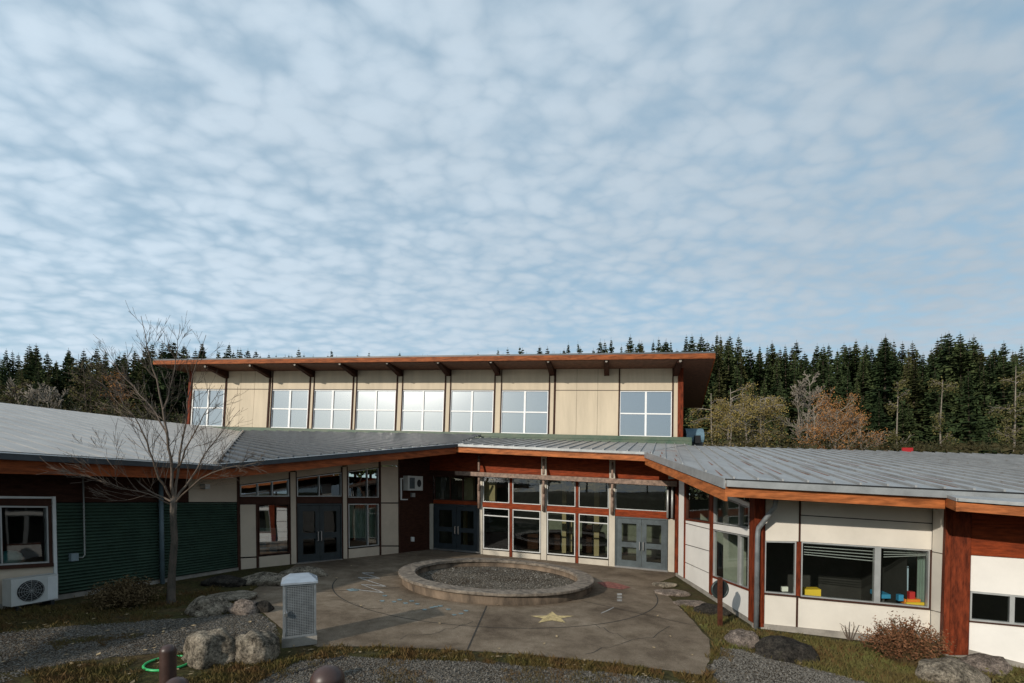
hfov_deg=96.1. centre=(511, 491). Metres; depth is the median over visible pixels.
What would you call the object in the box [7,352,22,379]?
conifer tree
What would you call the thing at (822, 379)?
conifer tree
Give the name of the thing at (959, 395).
conifer tree
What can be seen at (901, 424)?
conifer tree
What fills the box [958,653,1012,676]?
boulder
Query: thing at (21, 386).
deciduous tree
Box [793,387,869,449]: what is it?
deciduous tree
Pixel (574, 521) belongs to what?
window
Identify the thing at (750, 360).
conifer tree
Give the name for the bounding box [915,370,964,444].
conifer tree
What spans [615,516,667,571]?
door
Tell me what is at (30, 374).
conifer tree
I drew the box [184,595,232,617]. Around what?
boulder
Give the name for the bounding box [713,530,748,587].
window
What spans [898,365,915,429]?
conifer tree
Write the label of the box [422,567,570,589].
basin gravel
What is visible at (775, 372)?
conifer tree
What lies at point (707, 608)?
boulder
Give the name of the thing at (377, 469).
window
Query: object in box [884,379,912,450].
deciduous tree
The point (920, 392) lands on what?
conifer tree
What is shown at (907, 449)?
red sign
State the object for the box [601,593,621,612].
chalk ladder
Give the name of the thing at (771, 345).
conifer tree
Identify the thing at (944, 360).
conifer tree
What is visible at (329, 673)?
bollard
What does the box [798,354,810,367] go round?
conifer tree
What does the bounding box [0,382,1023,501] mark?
brush
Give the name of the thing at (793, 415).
conifer tree
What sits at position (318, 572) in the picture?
boulder
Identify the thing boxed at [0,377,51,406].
deciduous tree
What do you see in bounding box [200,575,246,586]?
boulder
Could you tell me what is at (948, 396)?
conifer tree
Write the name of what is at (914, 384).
conifer tree
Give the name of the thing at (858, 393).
conifer tree
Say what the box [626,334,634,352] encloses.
conifer tree
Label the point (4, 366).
conifer tree
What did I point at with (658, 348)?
conifer tree
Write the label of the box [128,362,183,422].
conifer tree
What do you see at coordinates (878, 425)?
conifer tree
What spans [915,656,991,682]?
boulder
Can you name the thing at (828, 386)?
conifer tree
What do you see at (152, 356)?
conifer tree
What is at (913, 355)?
conifer tree
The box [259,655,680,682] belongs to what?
gravel strip
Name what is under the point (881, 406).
conifer tree
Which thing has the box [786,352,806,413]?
conifer tree
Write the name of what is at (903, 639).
shrub
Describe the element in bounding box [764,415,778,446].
conifer tree
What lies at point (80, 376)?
conifer tree
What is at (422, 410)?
window
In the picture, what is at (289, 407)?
window
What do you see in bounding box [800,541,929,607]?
window
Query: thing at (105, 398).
conifer tree
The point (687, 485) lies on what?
window
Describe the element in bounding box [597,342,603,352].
conifer tree
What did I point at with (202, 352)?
conifer tree
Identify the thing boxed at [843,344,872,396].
conifer tree
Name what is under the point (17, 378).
conifer tree
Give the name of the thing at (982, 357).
conifer tree
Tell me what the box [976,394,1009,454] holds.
conifer tree
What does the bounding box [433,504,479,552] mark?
door
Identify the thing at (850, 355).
conifer tree
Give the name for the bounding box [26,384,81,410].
deciduous tree
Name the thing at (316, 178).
sky
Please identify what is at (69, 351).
conifer tree
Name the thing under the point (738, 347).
conifer tree
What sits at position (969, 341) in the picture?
conifer tree
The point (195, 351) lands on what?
conifer tree
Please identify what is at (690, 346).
conifer tree
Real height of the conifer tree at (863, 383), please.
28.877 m
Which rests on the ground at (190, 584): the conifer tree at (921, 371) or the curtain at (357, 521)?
the conifer tree at (921, 371)
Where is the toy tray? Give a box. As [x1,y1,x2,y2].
[900,597,920,603]
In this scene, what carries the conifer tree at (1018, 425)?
on the ground at (190, 584)
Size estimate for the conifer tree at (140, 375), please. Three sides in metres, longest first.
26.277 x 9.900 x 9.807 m
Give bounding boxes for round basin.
[398,558,593,605]
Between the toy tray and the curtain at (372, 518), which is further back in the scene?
the curtain at (372, 518)
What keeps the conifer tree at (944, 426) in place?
on the ground at (190, 584)
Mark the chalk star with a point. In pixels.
(553, 616)
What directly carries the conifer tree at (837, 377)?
on the ground at (190, 584)
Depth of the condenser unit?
9.47 m
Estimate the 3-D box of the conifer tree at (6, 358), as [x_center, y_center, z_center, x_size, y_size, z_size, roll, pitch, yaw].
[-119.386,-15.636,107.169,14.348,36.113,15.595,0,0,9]
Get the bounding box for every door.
[296,504,341,563]
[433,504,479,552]
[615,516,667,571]
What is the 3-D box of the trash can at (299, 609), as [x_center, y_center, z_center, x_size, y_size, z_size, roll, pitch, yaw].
[-3.852,2.114,8.348,0.595,1.195,0.665,0,0,-24]
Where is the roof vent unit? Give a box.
[683,428,703,445]
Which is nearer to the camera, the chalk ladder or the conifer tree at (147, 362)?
the chalk ladder
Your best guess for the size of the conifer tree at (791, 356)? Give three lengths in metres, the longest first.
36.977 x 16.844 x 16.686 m
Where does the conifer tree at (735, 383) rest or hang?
on the ground at (190, 584)
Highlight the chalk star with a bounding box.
[534,612,569,621]
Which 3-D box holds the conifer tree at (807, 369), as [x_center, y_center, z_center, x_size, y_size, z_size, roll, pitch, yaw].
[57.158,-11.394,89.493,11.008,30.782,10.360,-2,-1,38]
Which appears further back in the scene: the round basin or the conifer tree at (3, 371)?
the conifer tree at (3, 371)
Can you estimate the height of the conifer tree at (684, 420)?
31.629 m
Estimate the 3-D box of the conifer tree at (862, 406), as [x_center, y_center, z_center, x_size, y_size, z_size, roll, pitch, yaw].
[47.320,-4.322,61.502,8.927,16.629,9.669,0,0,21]
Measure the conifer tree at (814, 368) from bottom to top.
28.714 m
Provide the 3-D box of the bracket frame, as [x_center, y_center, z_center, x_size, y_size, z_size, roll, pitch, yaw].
[-4.737,-0.131,20.159,0.050,0.969,0.439,0,0,31]
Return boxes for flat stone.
[652,582,676,587]
[654,589,690,596]
[673,600,704,607]
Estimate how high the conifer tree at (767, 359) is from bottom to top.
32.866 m
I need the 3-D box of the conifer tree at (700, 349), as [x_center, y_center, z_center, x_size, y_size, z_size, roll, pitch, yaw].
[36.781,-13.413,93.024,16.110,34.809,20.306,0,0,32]
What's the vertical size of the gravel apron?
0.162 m
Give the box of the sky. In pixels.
[0,0,1023,494]
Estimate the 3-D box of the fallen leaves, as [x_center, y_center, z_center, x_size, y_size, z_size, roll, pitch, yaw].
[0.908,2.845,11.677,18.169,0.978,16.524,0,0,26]
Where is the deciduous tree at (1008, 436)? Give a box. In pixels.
[982,368,1023,451]
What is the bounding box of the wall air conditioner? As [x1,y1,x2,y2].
[403,476,422,490]
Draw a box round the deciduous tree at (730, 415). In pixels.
[685,381,767,500]
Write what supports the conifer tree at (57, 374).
on the ground at (190, 584)
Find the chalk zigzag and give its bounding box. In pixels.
[358,572,385,592]
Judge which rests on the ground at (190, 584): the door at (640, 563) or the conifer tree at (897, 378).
the conifer tree at (897, 378)
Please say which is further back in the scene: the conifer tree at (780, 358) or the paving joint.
the conifer tree at (780, 358)
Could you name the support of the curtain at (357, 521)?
hanging from the school building
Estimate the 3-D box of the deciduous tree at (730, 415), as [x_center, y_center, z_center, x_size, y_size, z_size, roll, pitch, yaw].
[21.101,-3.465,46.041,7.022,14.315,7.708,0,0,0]
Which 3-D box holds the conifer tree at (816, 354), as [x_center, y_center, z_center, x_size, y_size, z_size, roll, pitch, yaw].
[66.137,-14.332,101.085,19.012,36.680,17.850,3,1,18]
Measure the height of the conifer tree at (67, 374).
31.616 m
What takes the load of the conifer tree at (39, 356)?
on the ground at (190, 584)
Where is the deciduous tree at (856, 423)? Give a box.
[825,399,889,450]
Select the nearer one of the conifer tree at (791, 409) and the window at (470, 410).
the window at (470, 410)
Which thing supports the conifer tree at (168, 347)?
on the ground at (190, 584)
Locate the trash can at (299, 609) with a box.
[281,572,317,647]
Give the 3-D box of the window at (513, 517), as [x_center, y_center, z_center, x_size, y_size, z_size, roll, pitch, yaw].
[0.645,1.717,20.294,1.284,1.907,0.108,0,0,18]
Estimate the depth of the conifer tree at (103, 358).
103.39 m
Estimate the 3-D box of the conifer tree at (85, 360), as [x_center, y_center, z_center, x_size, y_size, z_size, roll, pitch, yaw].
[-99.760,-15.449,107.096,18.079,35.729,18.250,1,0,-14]
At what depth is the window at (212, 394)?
29.83 m
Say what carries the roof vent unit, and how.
on the school building
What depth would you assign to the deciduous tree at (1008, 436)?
50.31 m
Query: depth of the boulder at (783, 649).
8.63 m
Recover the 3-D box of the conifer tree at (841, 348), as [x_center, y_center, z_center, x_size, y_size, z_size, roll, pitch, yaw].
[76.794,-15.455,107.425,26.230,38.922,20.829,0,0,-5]
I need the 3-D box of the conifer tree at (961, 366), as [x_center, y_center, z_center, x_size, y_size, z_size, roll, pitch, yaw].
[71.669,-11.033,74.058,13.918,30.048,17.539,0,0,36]
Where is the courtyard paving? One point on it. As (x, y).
(521, 629)
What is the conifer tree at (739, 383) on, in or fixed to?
on the ground at (190, 584)
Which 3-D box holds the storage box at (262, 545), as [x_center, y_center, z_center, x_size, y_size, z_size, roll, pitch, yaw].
[-8.580,1.823,15.676,0.300,0.482,0.255,0,0,35]
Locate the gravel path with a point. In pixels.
(80, 650)
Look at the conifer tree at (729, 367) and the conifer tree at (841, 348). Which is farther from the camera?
the conifer tree at (841, 348)
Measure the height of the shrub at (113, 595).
0.748 m
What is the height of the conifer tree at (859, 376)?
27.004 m
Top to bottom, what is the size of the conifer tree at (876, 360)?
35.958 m
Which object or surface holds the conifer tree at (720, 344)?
on the ground at (190, 584)
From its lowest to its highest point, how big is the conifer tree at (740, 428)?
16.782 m
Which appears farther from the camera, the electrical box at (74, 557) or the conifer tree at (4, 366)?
the conifer tree at (4, 366)
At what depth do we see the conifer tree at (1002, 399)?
66.02 m
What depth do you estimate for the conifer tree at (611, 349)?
107.17 m
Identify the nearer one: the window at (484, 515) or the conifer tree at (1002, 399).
the window at (484, 515)
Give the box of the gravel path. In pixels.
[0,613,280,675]
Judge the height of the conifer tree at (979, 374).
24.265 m
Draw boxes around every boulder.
[181,627,235,669]
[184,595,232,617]
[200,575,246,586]
[228,599,258,614]
[234,630,279,665]
[242,572,287,585]
[256,600,273,612]
[280,566,327,576]
[692,603,731,615]
[724,629,759,648]
[754,635,819,663]
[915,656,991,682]
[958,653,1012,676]
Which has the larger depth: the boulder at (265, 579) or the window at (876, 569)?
the boulder at (265, 579)
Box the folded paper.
[781,586,787,591]
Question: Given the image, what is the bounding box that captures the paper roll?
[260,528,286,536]
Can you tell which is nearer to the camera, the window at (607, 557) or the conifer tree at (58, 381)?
the window at (607, 557)
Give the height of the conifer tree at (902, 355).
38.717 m
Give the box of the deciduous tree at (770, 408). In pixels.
[716,393,795,500]
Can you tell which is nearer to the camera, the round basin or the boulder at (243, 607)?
the boulder at (243, 607)
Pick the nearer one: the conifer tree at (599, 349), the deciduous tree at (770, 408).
the deciduous tree at (770, 408)
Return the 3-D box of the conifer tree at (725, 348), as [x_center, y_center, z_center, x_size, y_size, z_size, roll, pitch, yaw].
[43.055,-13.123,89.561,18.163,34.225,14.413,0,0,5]
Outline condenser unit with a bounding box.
[2,573,57,610]
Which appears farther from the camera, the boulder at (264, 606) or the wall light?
the wall light
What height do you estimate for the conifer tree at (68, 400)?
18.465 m
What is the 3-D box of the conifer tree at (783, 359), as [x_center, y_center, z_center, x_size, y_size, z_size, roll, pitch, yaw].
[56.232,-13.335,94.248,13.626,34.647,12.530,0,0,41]
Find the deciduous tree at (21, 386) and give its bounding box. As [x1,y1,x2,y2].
[0,379,35,403]
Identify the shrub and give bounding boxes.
[74,572,164,609]
[856,611,956,665]
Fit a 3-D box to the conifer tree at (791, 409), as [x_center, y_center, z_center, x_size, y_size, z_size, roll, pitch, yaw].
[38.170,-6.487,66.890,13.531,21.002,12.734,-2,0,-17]
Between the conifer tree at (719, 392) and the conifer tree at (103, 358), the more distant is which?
the conifer tree at (103, 358)
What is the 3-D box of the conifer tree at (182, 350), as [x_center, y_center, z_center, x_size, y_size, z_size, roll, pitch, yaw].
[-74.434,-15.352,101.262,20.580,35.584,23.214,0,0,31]
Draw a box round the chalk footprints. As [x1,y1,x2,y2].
[380,595,467,614]
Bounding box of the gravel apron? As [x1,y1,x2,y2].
[710,646,866,682]
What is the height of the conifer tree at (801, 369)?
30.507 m
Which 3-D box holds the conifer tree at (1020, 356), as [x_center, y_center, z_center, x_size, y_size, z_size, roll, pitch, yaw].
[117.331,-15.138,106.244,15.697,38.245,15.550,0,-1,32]
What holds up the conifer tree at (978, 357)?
on the ground at (190, 584)
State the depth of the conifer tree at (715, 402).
70.53 m
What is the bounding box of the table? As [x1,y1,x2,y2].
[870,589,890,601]
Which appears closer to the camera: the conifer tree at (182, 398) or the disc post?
the disc post
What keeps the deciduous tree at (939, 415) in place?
on the ground at (190, 584)
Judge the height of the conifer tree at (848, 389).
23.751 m
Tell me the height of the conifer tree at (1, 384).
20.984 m
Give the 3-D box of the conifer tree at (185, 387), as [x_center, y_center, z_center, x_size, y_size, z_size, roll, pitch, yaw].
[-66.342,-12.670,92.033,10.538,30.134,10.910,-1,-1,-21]
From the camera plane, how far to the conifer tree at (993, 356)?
91.66 m
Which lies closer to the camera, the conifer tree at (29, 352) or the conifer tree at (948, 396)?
the conifer tree at (948, 396)
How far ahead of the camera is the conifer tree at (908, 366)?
83.86 m
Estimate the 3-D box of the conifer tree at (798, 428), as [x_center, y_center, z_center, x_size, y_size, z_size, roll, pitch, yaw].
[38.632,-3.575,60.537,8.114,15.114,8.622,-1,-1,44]
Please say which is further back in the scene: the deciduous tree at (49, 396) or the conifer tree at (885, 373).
the conifer tree at (885, 373)
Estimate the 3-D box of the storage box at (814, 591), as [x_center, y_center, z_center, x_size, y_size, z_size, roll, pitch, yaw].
[7.046,2.362,10.848,0.326,0.207,0.300,0,0,17]
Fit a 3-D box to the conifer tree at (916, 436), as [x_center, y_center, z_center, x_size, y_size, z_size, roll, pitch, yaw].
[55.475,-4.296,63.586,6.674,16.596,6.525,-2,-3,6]
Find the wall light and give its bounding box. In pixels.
[200,484,209,488]
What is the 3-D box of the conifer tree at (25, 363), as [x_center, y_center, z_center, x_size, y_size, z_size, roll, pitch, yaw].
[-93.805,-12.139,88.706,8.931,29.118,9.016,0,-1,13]
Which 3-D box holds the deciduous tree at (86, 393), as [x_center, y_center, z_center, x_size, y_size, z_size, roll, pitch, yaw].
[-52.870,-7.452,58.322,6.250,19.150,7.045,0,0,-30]
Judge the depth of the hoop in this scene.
6.92 m
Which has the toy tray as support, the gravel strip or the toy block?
the toy block
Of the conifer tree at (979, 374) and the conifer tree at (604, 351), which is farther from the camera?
the conifer tree at (604, 351)
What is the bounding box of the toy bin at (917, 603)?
[905,602,923,604]
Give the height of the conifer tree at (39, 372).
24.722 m
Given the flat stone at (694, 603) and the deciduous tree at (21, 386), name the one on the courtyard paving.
the flat stone at (694, 603)
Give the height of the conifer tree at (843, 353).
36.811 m
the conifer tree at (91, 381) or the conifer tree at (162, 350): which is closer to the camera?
the conifer tree at (91, 381)
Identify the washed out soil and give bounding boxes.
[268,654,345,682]
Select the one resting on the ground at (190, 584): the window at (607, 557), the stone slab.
the stone slab
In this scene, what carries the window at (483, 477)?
in the school building
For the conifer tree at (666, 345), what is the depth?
93.17 m
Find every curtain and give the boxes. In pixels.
[350,505,365,537]
[369,505,375,537]
[917,553,925,605]
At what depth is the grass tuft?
7.68 m
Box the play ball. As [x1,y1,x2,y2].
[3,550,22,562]
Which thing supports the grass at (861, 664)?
on the ground at (190, 584)
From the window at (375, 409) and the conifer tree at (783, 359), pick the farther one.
the conifer tree at (783, 359)
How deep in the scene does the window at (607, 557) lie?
19.29 m
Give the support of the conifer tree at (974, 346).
on the ground at (190, 584)
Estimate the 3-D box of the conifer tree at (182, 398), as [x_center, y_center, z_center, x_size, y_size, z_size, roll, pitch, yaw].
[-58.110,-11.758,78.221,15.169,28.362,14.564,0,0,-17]
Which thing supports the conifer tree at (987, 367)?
on the ground at (190, 584)
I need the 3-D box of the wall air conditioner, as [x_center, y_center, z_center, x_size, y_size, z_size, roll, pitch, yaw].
[-4.398,-0.388,20.487,0.280,0.642,0.968,0,0,31]
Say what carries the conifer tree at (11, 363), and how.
on the ground at (190, 584)
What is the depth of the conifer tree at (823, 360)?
91.83 m
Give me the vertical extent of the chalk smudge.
0.048 m
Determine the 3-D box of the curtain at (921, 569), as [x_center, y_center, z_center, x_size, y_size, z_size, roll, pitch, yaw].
[9.074,1.942,10.167,0.253,1.203,0.060,0,0,17]
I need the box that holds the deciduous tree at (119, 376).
[101,370,136,416]
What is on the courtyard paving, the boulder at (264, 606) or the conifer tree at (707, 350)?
the boulder at (264, 606)
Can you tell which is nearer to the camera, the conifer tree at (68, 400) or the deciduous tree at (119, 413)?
the deciduous tree at (119, 413)
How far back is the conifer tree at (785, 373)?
80.86 m
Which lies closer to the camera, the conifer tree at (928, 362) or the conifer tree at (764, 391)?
the conifer tree at (764, 391)
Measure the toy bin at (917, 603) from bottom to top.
0.111 m
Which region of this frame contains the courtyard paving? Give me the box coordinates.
[252,549,710,674]
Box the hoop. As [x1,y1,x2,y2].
[142,655,186,671]
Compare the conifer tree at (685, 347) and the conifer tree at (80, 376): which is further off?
the conifer tree at (685, 347)
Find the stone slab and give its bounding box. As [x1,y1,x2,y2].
[208,590,258,602]
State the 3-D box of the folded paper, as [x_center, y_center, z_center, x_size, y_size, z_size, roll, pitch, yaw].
[6.442,2.289,10.873,0.126,0.114,0.100,0,0,17]
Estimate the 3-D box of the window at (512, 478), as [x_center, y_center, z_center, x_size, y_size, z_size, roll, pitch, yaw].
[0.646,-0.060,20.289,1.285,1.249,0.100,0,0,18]
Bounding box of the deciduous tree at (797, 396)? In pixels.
[774,371,833,448]
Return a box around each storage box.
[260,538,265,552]
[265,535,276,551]
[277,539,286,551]
[802,587,820,595]
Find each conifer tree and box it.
[0,360,8,388]
[0,371,5,396]
[1,351,9,375]
[1,358,8,378]
[4,372,13,402]
[6,350,15,378]
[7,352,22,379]
[10,346,32,382]
[13,374,19,399]
[14,358,50,383]
[14,363,21,385]
[14,367,26,401]
[17,347,55,399]
[19,384,28,404]
[20,356,28,376]
[25,362,54,404]
[27,345,48,374]
[32,375,43,405]
[43,352,53,377]
[43,364,56,380]
[44,372,57,408]
[46,363,67,406]
[49,363,66,392]
[58,348,71,376]
[59,387,73,409]
[60,353,73,394]
[63,358,96,410]
[76,373,95,412]
[77,351,93,375]
[83,359,100,408]
[91,349,102,373]
[91,355,102,388]
[92,356,109,377]
[95,361,111,408]
[96,357,121,404]
[96,387,113,411]
[97,365,127,404]
[103,373,135,415]
[117,358,134,403]
[121,359,147,409]
[125,361,145,403]
[128,351,139,370]
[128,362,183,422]
[130,350,136,381]
[134,381,156,420]
[139,347,157,375]
[140,355,156,385]
[148,345,157,369]
[153,344,171,369]
[156,343,188,420]
[157,340,165,358]
[177,372,187,416]
[180,346,188,383]
[183,348,197,396]
[199,344,205,358]
[222,345,231,357]
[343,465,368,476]
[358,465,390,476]
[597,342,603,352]
[601,343,608,352]
[609,340,613,352]
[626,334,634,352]
[655,340,661,351]
[663,342,684,413]
[665,386,736,497]
[675,351,692,428]
[681,337,688,351]
[687,337,696,497]
[691,343,715,497]
[695,344,701,499]
[696,337,705,351]
[697,344,737,416]
[701,371,738,500]
[705,380,726,493]
[706,370,718,498]
[713,335,719,360]
[718,340,723,362]
[719,334,724,353]
[720,338,747,389]
[721,346,745,500]
[723,337,743,365]
[726,367,748,404]
[729,375,751,497]
[732,334,748,370]
[733,400,748,445]
[737,348,749,500]
[739,350,760,395]
[742,382,765,445]
[744,352,772,425]
[752,378,773,442]
[755,375,811,446]
[762,346,789,386]
[764,345,774,390]
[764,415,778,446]
[766,351,806,428]
[767,355,789,400]
[769,344,779,371]
[771,382,791,447]
[777,350,782,367]
[779,347,788,373]
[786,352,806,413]
[786,380,810,431]
[787,361,803,418]
[787,409,811,448]
[788,340,808,369]
[788,348,797,371]
[797,359,809,403]
[797,371,823,427]
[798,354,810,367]
[800,355,823,418]
[801,356,812,397]
[806,346,820,400]
[807,365,842,416]
[809,347,835,381]
[810,392,834,447]
[813,363,843,447]
[825,346,834,364]
[830,349,846,420]
[832,352,851,411]
[833,348,861,388]
[836,367,857,446]
[838,345,851,363]
[840,348,850,369]
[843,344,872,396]
[844,392,861,448]
[851,349,873,417]
[852,362,861,395]
[854,342,864,370]
[854,381,870,426]
[854,399,877,449]
[862,337,936,450]
[864,345,874,403]
[867,349,876,379]
[867,381,896,433]
[868,394,891,450]
[869,361,883,421]
[872,340,903,386]
[878,353,919,418]
[888,400,918,450]
[890,342,904,380]
[897,341,909,364]
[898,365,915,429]
[900,404,923,447]
[901,343,925,375]
[901,360,926,406]
[902,349,922,398]
[902,362,932,445]
[915,351,923,377]
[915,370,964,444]
[915,372,928,406]
[916,355,928,408]
[919,354,941,512]
[921,354,936,378]
[925,352,945,424]
[926,334,962,403]
[926,397,954,445]
[930,334,982,423]
[930,340,941,368]
[938,332,950,353]
[938,371,1004,453]
[940,381,959,424]
[946,375,983,439]
[955,367,1005,437]
[966,338,985,358]
[968,337,984,363]
[972,365,995,415]
[973,345,994,371]
[974,359,1001,395]
[975,346,987,370]
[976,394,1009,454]
[980,343,1023,451]
[989,349,999,367]
[994,384,1023,453]
[1009,353,1023,400]
[1016,347,1023,366]
[1016,367,1023,414]
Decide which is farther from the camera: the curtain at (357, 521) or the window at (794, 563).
the curtain at (357, 521)
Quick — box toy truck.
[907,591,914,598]
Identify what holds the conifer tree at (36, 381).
on the ground at (190, 584)
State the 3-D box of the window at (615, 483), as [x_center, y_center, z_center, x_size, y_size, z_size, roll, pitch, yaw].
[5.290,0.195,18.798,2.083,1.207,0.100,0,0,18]
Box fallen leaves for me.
[2,553,893,682]
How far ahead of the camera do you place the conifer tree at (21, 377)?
75.87 m
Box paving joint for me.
[321,579,727,654]
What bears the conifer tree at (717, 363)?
on the ground at (190, 584)
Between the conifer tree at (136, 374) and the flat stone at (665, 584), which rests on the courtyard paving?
the flat stone at (665, 584)
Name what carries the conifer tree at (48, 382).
on the ground at (190, 584)
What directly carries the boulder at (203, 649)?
on the ground at (190, 584)
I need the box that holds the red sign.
[901,448,912,451]
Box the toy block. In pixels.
[896,594,903,600]
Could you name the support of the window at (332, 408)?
in the school building
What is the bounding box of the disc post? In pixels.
[711,577,728,626]
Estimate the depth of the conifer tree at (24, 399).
64.64 m
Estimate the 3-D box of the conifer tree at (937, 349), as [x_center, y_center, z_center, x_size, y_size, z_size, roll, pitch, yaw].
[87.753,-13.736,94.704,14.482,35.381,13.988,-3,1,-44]
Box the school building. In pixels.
[0,351,1023,667]
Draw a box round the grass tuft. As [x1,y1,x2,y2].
[978,668,1023,682]
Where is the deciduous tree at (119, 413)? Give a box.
[82,398,149,418]
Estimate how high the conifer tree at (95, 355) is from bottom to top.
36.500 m
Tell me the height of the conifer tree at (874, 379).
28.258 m
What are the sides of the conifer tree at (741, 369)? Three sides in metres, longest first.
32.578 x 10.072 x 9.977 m
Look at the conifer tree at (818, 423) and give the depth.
64.80 m
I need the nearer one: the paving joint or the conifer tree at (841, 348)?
the paving joint
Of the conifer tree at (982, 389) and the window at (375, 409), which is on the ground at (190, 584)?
the conifer tree at (982, 389)
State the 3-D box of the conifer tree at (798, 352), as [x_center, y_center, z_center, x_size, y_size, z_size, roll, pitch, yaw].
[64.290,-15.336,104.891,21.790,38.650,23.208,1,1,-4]
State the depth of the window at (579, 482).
19.33 m
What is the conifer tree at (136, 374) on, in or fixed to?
on the ground at (190, 584)
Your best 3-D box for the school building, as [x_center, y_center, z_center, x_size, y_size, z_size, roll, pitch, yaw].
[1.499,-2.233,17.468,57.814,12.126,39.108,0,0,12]
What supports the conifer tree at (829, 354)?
on the ground at (190, 584)
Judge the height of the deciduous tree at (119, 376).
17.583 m
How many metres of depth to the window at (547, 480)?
19.77 m
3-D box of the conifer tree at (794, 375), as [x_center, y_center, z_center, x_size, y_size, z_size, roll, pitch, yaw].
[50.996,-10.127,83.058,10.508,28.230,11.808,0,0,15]
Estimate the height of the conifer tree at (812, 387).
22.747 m
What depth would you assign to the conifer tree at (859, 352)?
102.44 m
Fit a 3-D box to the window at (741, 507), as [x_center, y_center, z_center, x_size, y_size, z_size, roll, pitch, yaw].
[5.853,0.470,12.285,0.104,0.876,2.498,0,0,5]
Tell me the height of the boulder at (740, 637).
0.336 m
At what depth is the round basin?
14.04 m
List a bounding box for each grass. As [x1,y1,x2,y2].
[680,604,1023,682]
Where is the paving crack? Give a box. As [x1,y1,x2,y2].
[330,578,668,653]
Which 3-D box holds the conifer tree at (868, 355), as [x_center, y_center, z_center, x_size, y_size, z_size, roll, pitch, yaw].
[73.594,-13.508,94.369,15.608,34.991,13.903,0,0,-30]
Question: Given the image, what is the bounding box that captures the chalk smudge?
[597,581,629,588]
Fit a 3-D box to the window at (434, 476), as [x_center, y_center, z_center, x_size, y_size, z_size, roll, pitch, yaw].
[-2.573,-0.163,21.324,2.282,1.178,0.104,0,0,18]
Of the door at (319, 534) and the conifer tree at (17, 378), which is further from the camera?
the conifer tree at (17, 378)
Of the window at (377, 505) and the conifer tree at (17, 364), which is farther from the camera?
the conifer tree at (17, 364)
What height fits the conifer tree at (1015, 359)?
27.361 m
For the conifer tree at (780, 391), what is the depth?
64.33 m
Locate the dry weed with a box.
[840,622,858,640]
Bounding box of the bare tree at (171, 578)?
[36,300,267,604]
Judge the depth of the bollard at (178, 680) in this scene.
4.18 m
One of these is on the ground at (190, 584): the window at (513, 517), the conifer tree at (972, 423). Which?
the conifer tree at (972, 423)
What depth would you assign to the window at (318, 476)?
16.92 m
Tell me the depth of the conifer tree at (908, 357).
88.00 m
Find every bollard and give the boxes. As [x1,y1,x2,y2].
[159,644,176,682]
[166,677,188,682]
[310,664,344,682]
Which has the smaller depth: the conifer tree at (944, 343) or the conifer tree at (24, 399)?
the conifer tree at (24, 399)
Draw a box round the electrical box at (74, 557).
[68,476,85,560]
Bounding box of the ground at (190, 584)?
[0,495,1022,682]
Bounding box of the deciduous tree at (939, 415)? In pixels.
[926,376,959,451]
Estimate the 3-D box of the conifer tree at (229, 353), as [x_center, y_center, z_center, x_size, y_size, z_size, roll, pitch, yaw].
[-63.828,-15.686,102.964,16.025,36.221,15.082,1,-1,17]
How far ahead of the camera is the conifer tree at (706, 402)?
58.21 m
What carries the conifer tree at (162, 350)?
on the ground at (190, 584)
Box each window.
[0,506,48,564]
[191,390,224,426]
[240,479,288,496]
[258,504,289,555]
[271,390,308,428]
[297,473,341,496]
[312,390,351,429]
[348,468,378,497]
[348,504,378,547]
[355,390,395,430]
[401,390,443,431]
[434,476,478,500]
[450,390,493,432]
[483,477,509,502]
[483,507,509,550]
[501,391,548,433]
[512,478,540,504]
[512,509,540,552]
[547,480,575,506]
[547,511,575,555]
[578,514,608,558]
[579,482,608,508]
[615,483,666,511]
[619,391,671,436]
[686,484,709,521]
[713,496,748,527]
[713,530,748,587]
[764,541,795,594]
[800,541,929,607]
[969,591,1023,624]
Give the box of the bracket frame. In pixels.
[400,478,407,499]
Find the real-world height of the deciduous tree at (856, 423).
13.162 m
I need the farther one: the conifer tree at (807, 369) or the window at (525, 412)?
the conifer tree at (807, 369)
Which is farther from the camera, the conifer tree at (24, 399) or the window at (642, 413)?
the conifer tree at (24, 399)
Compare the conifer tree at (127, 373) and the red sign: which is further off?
the conifer tree at (127, 373)
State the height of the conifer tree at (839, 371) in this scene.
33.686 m
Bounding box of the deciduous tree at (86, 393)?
[64,356,118,414]
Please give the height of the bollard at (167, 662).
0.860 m

